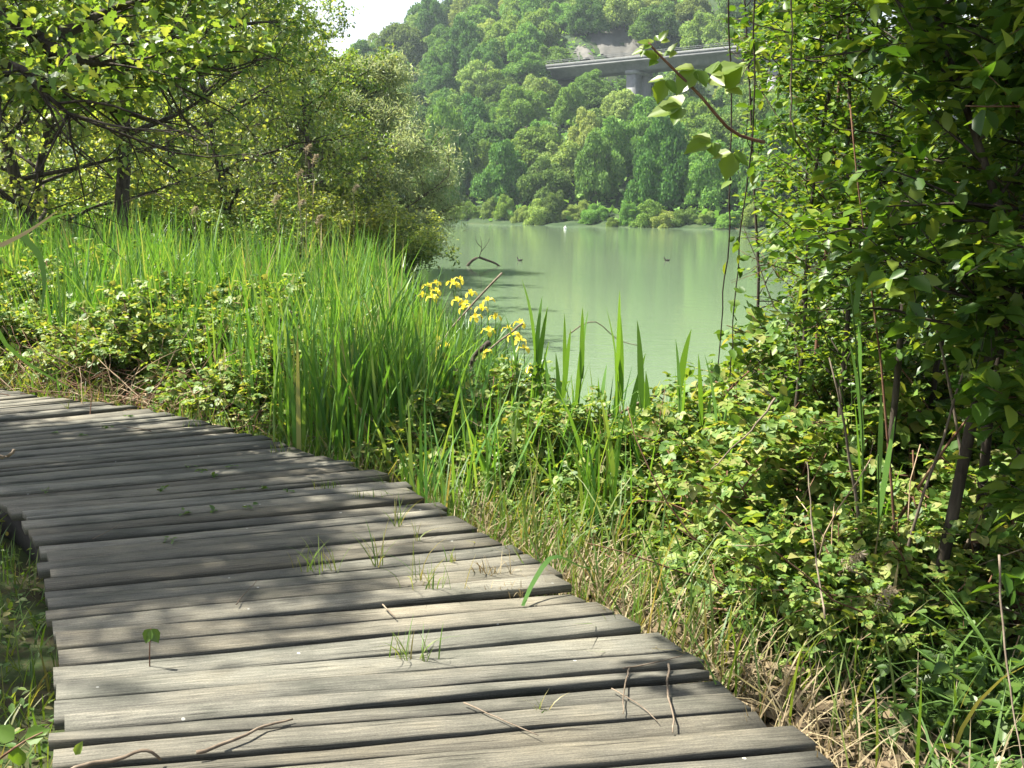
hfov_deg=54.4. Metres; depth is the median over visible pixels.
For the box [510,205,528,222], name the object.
waterside bush
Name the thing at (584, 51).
rock face
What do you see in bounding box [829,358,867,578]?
bare stem
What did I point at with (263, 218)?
woodland shrub
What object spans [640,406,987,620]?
bramble bush
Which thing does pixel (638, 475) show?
bramble bush
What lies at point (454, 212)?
waterside bush
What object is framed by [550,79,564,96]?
hillside tree
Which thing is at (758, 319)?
bramble bush
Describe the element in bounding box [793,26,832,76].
hillside tree
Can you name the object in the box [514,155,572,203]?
hillside tree
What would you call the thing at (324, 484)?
grass tuft
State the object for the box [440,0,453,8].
hillside tree
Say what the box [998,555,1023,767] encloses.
dead stick
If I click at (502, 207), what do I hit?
waterside bush
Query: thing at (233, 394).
bramble bush
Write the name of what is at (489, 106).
hillside tree
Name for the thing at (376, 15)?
sky
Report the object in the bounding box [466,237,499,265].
dead branch
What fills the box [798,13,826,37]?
hillside tree
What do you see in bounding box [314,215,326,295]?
dry reed
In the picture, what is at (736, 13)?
hillside tree
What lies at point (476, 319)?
yellow iris
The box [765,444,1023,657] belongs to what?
bramble bush
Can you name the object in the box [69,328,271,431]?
dead canes
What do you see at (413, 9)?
hillside tree
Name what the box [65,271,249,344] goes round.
bramble bush
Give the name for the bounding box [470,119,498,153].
hillside tree
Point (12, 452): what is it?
dry sprig
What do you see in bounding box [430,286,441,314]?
yellow iris
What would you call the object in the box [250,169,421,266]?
woodland shrub
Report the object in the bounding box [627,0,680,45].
hillside tree
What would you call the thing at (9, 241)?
dry reed leaf
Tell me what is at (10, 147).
woodland tree
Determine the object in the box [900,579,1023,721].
herb plant
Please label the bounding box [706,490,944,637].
bramble bush
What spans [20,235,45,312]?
green blade
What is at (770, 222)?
waterside bush
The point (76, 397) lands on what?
dead canes
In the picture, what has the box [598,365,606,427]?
reed shoot
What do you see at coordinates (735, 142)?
hillside tree
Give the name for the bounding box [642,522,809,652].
bramble bush
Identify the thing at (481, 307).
yellow iris
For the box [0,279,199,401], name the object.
bramble bush
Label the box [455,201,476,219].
waterside bush
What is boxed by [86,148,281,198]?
woodland shrub
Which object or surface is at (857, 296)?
reed stalk
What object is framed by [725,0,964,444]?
sapling
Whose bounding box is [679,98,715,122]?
hillside tree
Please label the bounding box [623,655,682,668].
twig
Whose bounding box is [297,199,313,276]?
dry reed
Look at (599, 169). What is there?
hillside tree
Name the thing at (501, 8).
hillside tree
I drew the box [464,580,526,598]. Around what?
grass tuft
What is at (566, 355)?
reed shoot
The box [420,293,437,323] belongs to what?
yellow iris
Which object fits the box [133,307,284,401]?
bramble bush
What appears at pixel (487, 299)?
yellow iris
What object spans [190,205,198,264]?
dry reed
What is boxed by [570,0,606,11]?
hillside tree
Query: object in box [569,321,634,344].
dead stick
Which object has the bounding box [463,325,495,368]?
yellow iris
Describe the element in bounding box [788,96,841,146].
hillside tree
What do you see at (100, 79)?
maple tree
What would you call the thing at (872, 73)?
sapling
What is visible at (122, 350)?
bramble bush
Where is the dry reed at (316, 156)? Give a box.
[309,154,318,273]
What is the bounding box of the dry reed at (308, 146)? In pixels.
[301,144,311,259]
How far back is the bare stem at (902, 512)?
4.32 m
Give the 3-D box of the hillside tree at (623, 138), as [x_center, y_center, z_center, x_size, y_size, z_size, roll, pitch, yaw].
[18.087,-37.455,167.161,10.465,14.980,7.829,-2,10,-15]
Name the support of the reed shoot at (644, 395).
on the ground at (34, 608)
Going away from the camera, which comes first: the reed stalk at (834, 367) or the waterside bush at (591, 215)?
the reed stalk at (834, 367)
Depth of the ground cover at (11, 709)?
3.85 m
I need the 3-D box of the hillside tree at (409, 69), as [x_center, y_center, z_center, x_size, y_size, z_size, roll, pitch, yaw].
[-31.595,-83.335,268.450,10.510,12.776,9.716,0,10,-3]
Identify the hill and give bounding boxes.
[0,0,1016,231]
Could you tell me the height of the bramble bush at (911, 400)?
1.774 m
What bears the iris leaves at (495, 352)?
on the ground at (34, 608)
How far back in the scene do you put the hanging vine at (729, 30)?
4.51 m
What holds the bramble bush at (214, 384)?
on the ground at (34, 608)
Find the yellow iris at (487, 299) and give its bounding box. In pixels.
[478,296,502,345]
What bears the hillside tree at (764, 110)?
on the hill
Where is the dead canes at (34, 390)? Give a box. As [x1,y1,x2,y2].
[0,316,133,398]
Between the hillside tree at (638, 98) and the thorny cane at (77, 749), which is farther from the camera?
the hillside tree at (638, 98)
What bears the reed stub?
on the ground at (34, 608)
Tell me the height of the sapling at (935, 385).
5.467 m
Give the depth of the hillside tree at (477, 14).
278.37 m
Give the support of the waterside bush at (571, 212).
on the hill
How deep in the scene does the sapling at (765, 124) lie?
5.53 m
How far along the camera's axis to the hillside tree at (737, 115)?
167.18 m
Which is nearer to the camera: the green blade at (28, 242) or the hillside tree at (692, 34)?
the green blade at (28, 242)
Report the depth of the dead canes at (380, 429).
6.86 m
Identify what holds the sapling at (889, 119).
on the ground at (34, 608)
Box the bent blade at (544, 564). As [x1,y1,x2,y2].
[521,555,590,605]
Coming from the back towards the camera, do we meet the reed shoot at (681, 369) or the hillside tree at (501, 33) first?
the hillside tree at (501, 33)
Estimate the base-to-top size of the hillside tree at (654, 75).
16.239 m
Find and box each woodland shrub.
[0,141,115,190]
[0,142,186,208]
[0,152,134,228]
[0,158,113,247]
[0,165,178,252]
[29,165,262,245]
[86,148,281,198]
[97,168,326,268]
[174,167,360,274]
[210,154,389,250]
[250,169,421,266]
[336,196,449,268]
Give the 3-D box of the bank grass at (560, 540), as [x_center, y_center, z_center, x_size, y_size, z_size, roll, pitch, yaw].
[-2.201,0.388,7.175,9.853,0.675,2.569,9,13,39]
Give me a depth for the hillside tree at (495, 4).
305.76 m
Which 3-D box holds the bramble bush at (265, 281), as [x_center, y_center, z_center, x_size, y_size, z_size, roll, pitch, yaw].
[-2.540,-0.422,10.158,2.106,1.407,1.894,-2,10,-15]
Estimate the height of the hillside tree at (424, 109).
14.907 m
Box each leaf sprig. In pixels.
[157,484,169,491]
[164,536,176,543]
[209,505,217,512]
[243,502,257,508]
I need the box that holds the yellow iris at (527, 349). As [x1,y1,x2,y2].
[516,343,529,387]
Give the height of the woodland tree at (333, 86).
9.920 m
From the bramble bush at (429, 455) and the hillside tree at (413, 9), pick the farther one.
the hillside tree at (413, 9)
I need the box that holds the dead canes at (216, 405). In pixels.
[89,352,330,435]
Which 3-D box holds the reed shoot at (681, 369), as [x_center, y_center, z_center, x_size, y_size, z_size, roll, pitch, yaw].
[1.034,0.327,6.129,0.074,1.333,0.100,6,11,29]
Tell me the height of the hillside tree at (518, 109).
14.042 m
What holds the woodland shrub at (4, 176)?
on the ground at (34, 608)
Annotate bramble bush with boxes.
[0,230,95,271]
[0,237,154,313]
[0,263,98,355]
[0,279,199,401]
[0,298,83,363]
[0,315,165,395]
[4,308,77,351]
[7,254,190,315]
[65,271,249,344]
[99,305,265,402]
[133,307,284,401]
[135,335,346,433]
[153,272,343,390]
[177,376,313,446]
[218,321,348,408]
[342,389,522,501]
[371,430,591,519]
[385,352,570,444]
[441,401,639,518]
[484,482,659,555]
[522,384,697,524]
[552,393,708,527]
[555,361,808,474]
[555,407,739,544]
[575,458,707,555]
[603,371,748,459]
[604,388,779,484]
[606,448,699,527]
[610,370,927,540]
[633,512,807,607]
[636,349,759,414]
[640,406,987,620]
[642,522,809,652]
[669,505,1022,708]
[682,293,1021,459]
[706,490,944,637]
[718,291,1023,459]
[741,404,1023,643]
[759,361,1023,464]
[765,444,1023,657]
[783,355,1023,525]
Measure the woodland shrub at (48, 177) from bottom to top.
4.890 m
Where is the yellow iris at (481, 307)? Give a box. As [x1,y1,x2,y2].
[464,304,510,352]
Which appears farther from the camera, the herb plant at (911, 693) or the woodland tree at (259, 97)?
the woodland tree at (259, 97)
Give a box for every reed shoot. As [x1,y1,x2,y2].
[505,316,516,384]
[522,281,548,411]
[539,353,568,427]
[556,314,570,419]
[574,308,587,422]
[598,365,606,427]
[606,308,619,425]
[615,292,645,433]
[637,321,651,445]
[676,331,690,462]
[698,354,710,439]
[704,354,727,457]
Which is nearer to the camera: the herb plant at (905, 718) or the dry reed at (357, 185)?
the herb plant at (905, 718)
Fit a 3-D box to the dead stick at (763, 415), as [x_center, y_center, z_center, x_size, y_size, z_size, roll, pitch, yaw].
[1.093,0.236,4.628,0.327,0.329,0.070,-3,10,-18]
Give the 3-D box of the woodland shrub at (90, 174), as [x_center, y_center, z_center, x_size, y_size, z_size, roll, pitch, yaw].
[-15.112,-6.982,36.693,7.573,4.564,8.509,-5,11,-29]
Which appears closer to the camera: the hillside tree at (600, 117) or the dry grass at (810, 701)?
the dry grass at (810, 701)
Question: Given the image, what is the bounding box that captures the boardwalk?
[0,388,833,767]
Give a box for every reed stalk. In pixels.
[803,273,852,465]
[849,210,875,521]
[877,390,901,551]
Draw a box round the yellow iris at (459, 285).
[450,281,473,332]
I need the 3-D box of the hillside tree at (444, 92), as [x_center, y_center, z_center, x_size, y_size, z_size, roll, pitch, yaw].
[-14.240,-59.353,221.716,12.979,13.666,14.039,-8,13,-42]
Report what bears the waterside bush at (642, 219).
on the hill
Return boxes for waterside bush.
[447,205,465,218]
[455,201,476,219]
[468,206,481,218]
[479,196,496,217]
[493,194,514,219]
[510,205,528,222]
[523,198,549,224]
[541,189,564,222]
[558,204,580,219]
[574,199,588,214]
[577,203,608,223]
[606,218,619,226]
[618,200,640,225]
[629,198,663,227]
[647,210,675,227]
[669,207,697,226]
[694,210,716,224]
[713,211,740,228]
[738,201,765,226]
[765,208,784,227]
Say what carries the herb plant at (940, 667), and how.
on the ground at (34, 608)
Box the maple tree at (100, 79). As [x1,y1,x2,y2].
[0,0,313,261]
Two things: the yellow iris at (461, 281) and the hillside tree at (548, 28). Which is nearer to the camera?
the yellow iris at (461, 281)
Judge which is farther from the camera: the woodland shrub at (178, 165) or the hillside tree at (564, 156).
the hillside tree at (564, 156)
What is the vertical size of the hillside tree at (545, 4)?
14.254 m
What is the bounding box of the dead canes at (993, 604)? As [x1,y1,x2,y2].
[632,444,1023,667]
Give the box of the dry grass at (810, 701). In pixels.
[246,419,1023,767]
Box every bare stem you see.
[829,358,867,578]
[849,104,897,558]
[891,347,1018,529]
[899,250,995,577]
[913,226,965,489]
[957,447,1021,560]
[988,518,1015,582]
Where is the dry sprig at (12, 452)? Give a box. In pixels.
[0,449,14,458]
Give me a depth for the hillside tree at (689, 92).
228.82 m
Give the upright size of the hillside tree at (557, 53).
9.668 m
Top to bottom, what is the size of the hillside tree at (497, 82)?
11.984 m
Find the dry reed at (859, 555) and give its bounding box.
[837,519,880,585]
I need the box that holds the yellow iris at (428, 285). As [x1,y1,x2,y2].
[421,282,451,323]
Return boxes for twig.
[196,718,292,754]
[236,580,257,604]
[463,702,537,734]
[611,688,657,721]
[622,668,629,713]
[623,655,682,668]
[666,663,674,732]
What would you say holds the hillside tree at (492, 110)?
on the hill
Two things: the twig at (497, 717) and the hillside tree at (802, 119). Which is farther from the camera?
the hillside tree at (802, 119)
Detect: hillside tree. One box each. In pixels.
[296,106,345,181]
[352,38,385,64]
[366,31,379,44]
[370,154,414,201]
[375,22,428,67]
[385,54,412,79]
[386,82,427,122]
[391,50,413,81]
[392,102,427,136]
[393,67,410,86]
[393,130,425,146]
[403,2,431,22]
[405,13,417,26]
[410,96,473,205]
[412,0,447,39]
[415,56,424,77]
[417,46,449,95]
[420,33,434,42]
[422,38,445,57]
[424,62,461,95]
[424,104,470,186]
[425,23,450,51]
[425,88,458,106]
[427,86,459,113]
[438,4,451,27]
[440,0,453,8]
[443,14,480,75]
[447,0,473,26]
[447,92,472,117]
[449,25,484,43]
[455,4,497,27]
[455,59,503,95]
[460,92,490,140]
[461,0,500,26]
[463,38,506,69]
[467,138,498,181]
[468,118,514,162]
[469,138,527,205]
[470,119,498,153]
[471,21,513,61]
[473,70,520,106]
[477,18,494,36]
[480,102,497,117]
[484,13,518,33]
[489,100,502,124]
[490,0,500,11]
[494,83,552,133]
[497,0,503,13]
[498,0,506,16]
[501,0,522,20]
[501,49,551,83]
[504,21,545,59]
[510,0,542,20]
[511,123,568,170]
[514,119,558,139]
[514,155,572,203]
[515,7,560,46]
[522,74,558,111]
[529,140,579,181]
[533,45,573,65]
[539,0,572,9]
[541,1,572,30]
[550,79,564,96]
[551,82,586,124]
[565,0,610,34]
[567,105,599,149]
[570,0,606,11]
[571,107,607,132]
[574,68,609,90]
[574,129,626,203]
[581,80,612,107]
[585,127,613,145]
[598,88,634,121]
[600,115,640,176]
[601,0,644,29]
[613,79,625,88]
[624,115,692,207]
[626,96,669,124]
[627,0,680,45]
[631,94,647,109]
[632,95,663,122]
[632,115,665,142]
[632,132,663,178]
[641,0,677,9]
[651,72,664,99]
[663,69,706,97]
[664,91,687,100]
[672,0,711,22]
[678,10,720,50]
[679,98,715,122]
[680,97,701,107]
[681,112,736,153]
[683,139,738,209]
[685,125,727,170]
[696,11,749,70]
[708,88,729,107]
[712,67,757,99]
[713,0,755,21]
[716,83,765,113]
[716,87,781,147]
[718,95,738,133]
[729,137,791,151]
[732,107,794,207]
[739,96,796,174]
[757,0,791,33]
[773,82,809,110]
[788,93,800,111]
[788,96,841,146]
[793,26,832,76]
[795,119,878,206]
[797,75,836,95]
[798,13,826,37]
[818,96,887,144]
[831,84,870,105]
[833,0,870,26]
[834,72,883,110]
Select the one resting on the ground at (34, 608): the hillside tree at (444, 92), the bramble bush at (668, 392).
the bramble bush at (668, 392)
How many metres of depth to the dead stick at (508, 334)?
9.98 m
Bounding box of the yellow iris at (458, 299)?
[438,296,463,339]
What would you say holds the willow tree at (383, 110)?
on the ground at (34, 608)
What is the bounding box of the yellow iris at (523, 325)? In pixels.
[505,318,532,369]
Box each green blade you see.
[0,204,95,238]
[0,331,67,387]
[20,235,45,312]
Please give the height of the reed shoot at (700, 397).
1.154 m
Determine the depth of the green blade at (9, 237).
2.27 m
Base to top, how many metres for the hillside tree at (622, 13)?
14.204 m
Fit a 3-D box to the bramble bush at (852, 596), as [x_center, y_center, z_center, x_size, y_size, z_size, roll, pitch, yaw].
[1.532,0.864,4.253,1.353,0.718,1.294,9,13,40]
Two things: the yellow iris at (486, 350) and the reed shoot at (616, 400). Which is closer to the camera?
the reed shoot at (616, 400)
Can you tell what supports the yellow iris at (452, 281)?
on the ground at (34, 608)
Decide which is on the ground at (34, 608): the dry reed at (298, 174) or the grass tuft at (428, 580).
the dry reed at (298, 174)
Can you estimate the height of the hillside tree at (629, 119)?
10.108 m
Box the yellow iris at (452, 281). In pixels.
[442,278,487,328]
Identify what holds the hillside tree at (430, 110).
on the hill
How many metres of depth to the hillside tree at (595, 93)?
204.41 m
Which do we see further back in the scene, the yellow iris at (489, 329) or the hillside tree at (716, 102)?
the hillside tree at (716, 102)
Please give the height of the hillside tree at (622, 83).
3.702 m
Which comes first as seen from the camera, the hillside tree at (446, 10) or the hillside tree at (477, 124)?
the hillside tree at (477, 124)
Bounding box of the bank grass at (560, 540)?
[0,356,841,697]
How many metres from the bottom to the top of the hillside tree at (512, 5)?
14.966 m
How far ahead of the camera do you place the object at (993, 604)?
4.17 m
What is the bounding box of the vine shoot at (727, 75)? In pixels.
[632,30,764,181]
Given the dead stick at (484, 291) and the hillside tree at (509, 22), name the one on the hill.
the hillside tree at (509, 22)
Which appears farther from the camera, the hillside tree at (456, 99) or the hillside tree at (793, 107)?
the hillside tree at (456, 99)
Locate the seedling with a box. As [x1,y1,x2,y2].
[142,628,159,666]
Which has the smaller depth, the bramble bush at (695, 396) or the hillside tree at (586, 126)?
the bramble bush at (695, 396)
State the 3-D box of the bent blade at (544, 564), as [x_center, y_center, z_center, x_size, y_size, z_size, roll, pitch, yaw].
[0.187,0.783,4.167,0.046,0.150,0.579,7,12,33]
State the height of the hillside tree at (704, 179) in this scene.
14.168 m
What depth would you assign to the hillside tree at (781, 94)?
177.61 m
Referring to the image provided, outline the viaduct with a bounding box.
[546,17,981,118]
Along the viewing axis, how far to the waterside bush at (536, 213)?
158.81 m
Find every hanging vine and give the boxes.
[708,0,737,374]
[722,0,768,376]
[780,0,852,197]
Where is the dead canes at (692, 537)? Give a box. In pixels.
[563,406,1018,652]
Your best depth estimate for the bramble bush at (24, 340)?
10.36 m
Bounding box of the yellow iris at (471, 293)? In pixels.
[465,289,486,340]
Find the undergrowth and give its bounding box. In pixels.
[287,0,921,225]
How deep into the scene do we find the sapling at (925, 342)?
6.43 m
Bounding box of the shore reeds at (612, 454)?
[378,363,757,553]
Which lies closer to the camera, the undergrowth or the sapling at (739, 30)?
the sapling at (739, 30)
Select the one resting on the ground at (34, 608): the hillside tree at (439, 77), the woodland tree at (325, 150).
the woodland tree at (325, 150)
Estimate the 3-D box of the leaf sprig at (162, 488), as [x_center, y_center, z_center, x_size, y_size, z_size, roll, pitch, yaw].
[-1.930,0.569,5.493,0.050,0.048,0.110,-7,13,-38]
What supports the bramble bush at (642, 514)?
on the ground at (34, 608)
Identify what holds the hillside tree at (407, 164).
on the ground at (34, 608)
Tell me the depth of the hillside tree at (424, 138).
202.32 m
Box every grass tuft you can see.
[268,437,299,452]
[288,534,353,574]
[311,478,346,488]
[346,490,386,497]
[352,519,395,566]
[381,614,467,661]
[383,494,412,526]
[383,538,445,580]
[383,554,475,589]
[408,520,436,540]
[442,545,455,562]
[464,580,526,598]
[467,553,516,575]
[522,689,565,712]
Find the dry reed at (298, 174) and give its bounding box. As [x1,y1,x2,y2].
[295,169,304,254]
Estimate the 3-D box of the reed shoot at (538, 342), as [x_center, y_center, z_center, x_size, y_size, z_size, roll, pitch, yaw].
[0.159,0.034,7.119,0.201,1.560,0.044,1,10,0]
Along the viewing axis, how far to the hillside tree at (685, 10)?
247.19 m
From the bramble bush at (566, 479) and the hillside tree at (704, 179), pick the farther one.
the hillside tree at (704, 179)
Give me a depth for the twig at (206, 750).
2.89 m
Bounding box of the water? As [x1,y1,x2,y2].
[405,223,959,419]
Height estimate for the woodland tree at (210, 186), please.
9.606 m
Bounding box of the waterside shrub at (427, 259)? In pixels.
[374,198,464,275]
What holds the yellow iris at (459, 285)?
on the ground at (34, 608)
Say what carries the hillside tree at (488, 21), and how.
on the hill
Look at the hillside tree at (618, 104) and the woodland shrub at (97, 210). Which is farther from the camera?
the hillside tree at (618, 104)
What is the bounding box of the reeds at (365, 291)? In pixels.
[0,190,519,453]
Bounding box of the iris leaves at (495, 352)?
[369,299,572,401]
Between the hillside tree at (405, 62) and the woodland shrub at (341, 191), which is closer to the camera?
the woodland shrub at (341, 191)
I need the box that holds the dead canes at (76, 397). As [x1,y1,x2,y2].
[0,326,192,406]
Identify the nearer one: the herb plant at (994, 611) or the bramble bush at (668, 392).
the herb plant at (994, 611)
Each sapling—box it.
[714,0,830,395]
[715,0,936,466]
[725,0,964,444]
[726,0,996,490]
[738,0,922,395]
[760,0,973,381]
[768,0,1020,522]
[768,0,1023,614]
[778,0,1006,361]
[794,0,1023,615]
[842,2,1020,442]
[850,1,1023,561]
[862,0,1015,359]
[865,0,1023,502]
[871,4,1023,361]
[878,0,1023,647]
[908,131,1023,372]
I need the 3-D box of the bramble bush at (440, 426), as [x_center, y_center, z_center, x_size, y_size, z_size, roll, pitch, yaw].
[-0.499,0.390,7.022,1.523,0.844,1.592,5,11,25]
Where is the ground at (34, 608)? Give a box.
[0,260,1023,767]
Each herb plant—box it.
[785,610,970,729]
[805,628,914,697]
[853,623,955,691]
[855,570,1023,676]
[860,626,1023,753]
[861,644,1023,767]
[875,609,1023,767]
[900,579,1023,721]
[949,582,1023,670]
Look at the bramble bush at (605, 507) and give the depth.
5.67 m
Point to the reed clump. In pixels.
(373, 385)
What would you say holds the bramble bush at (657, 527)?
on the ground at (34, 608)
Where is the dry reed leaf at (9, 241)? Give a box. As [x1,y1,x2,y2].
[0,211,56,246]
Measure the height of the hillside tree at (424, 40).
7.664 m
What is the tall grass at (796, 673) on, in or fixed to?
on the ground at (34, 608)
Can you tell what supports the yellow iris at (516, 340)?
on the ground at (34, 608)
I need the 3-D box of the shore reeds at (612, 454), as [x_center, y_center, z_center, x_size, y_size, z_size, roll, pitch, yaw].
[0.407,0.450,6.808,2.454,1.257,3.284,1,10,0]
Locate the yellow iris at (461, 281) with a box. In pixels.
[437,276,484,332]
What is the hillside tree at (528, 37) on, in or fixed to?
on the hill
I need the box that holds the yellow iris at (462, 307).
[447,304,471,345]
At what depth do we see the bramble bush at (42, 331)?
9.72 m
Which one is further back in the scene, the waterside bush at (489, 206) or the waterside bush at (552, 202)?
the waterside bush at (489, 206)
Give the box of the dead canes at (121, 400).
[3,324,264,412]
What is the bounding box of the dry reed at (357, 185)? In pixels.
[353,183,358,256]
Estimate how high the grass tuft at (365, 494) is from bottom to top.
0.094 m
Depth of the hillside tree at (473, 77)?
230.73 m
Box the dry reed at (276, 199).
[272,193,281,258]
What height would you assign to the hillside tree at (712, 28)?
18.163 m
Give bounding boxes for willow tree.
[164,36,408,257]
[302,47,481,257]
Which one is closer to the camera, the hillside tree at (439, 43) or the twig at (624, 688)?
the twig at (624, 688)
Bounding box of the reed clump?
[265,308,514,480]
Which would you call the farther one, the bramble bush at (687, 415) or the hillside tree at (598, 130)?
the hillside tree at (598, 130)
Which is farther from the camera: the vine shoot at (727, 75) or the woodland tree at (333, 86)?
the woodland tree at (333, 86)
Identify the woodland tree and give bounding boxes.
[0,0,280,243]
[0,0,286,246]
[0,0,341,240]
[0,3,257,178]
[1,1,208,253]
[61,0,386,245]
[79,0,324,222]
[101,0,398,222]
[198,0,403,204]
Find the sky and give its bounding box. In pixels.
[9,0,991,86]
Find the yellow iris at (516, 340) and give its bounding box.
[504,336,526,367]
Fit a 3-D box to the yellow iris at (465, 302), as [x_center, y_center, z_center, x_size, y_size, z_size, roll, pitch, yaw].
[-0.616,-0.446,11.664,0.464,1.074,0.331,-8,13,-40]
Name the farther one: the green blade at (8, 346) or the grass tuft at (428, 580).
the grass tuft at (428, 580)
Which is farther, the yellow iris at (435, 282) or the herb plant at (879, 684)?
the yellow iris at (435, 282)
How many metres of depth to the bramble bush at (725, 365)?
8.04 m
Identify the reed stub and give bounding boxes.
[56,375,60,397]
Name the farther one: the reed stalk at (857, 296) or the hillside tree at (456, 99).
the hillside tree at (456, 99)
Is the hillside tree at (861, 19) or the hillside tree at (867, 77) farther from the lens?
the hillside tree at (861, 19)
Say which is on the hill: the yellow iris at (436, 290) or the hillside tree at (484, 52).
the hillside tree at (484, 52)
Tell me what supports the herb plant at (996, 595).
on the ground at (34, 608)
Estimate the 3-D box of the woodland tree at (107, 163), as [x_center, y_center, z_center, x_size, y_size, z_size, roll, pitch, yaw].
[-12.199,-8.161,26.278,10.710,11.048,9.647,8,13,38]
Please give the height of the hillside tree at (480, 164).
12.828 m
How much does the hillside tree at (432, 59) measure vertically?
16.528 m
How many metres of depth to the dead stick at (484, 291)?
10.87 m
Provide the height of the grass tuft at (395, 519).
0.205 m
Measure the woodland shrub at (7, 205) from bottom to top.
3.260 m
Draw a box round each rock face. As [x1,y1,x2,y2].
[573,46,593,59]
[588,25,652,57]
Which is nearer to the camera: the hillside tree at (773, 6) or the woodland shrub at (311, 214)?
the woodland shrub at (311, 214)
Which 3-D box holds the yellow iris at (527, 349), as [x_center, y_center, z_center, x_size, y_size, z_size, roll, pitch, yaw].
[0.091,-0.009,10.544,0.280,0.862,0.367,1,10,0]
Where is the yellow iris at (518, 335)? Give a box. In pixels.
[493,331,548,382]
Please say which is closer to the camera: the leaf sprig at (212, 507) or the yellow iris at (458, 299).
the leaf sprig at (212, 507)
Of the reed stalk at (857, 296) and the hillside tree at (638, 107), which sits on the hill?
the hillside tree at (638, 107)
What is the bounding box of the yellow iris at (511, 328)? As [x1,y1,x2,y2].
[497,324,512,374]
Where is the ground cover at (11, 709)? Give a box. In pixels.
[0,511,58,767]
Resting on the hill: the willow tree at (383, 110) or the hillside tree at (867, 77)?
the hillside tree at (867, 77)
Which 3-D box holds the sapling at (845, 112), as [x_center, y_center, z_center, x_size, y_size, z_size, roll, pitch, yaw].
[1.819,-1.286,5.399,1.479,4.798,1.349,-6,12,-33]
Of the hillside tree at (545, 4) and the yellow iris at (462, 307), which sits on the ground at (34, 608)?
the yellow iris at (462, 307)
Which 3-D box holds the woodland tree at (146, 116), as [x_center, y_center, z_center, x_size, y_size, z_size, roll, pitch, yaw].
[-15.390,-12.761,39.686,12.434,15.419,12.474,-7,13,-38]
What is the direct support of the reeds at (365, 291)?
on the ground at (34, 608)
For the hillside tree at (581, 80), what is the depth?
213.93 m
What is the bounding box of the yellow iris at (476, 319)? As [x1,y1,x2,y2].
[469,313,482,346]
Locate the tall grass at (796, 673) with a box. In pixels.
[238,377,1023,767]
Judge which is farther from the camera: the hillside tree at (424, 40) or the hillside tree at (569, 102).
the hillside tree at (424, 40)
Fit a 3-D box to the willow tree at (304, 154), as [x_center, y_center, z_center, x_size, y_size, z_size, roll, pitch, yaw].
[-7.840,-7.932,35.935,9.125,8.882,7.009,-7,13,-39]
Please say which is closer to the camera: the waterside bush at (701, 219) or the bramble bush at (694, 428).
the bramble bush at (694, 428)
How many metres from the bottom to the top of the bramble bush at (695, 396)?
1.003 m
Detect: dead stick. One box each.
[438,272,502,343]
[463,340,490,387]
[469,323,522,365]
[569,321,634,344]
[594,390,663,421]
[711,397,775,469]
[807,462,825,618]
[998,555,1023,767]
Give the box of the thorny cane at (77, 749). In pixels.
[71,741,161,767]
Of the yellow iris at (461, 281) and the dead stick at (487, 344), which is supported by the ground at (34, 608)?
the yellow iris at (461, 281)
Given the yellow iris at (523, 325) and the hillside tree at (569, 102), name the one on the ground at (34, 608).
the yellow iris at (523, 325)
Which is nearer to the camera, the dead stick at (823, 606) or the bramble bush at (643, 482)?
the dead stick at (823, 606)
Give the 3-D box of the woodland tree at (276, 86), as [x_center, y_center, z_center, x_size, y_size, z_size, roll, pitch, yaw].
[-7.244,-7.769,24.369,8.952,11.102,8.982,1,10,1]
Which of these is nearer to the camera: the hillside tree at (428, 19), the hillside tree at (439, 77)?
the hillside tree at (439, 77)
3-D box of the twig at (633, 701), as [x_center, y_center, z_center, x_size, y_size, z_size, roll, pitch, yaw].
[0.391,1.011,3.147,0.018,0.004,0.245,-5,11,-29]
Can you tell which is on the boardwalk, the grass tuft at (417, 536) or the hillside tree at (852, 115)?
the grass tuft at (417, 536)
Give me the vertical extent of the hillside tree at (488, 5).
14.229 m
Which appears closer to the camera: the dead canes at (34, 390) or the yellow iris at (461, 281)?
the dead canes at (34, 390)
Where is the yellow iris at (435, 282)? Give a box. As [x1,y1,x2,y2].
[430,279,440,326]
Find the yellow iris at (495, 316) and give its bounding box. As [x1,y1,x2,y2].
[489,312,510,354]
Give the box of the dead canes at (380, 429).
[307,361,510,482]
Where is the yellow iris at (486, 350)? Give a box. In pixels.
[481,349,493,390]
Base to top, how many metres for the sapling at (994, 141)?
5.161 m
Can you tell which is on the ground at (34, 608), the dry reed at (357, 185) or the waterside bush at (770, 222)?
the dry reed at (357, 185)
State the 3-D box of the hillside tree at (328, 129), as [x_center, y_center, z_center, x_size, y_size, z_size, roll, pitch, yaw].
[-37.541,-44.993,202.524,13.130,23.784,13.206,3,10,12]
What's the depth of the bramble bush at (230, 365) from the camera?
8.65 m
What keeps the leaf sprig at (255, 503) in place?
on the boardwalk
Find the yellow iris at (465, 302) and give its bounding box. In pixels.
[459,299,470,340]
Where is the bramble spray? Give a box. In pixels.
[0,724,49,765]
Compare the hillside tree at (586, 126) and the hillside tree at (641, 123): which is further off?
the hillside tree at (586, 126)
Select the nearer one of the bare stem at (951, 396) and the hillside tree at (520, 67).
the bare stem at (951, 396)
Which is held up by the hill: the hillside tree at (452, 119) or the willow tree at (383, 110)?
the hillside tree at (452, 119)
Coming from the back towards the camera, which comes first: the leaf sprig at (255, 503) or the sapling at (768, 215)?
the sapling at (768, 215)
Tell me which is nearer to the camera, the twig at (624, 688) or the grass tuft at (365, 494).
the twig at (624, 688)

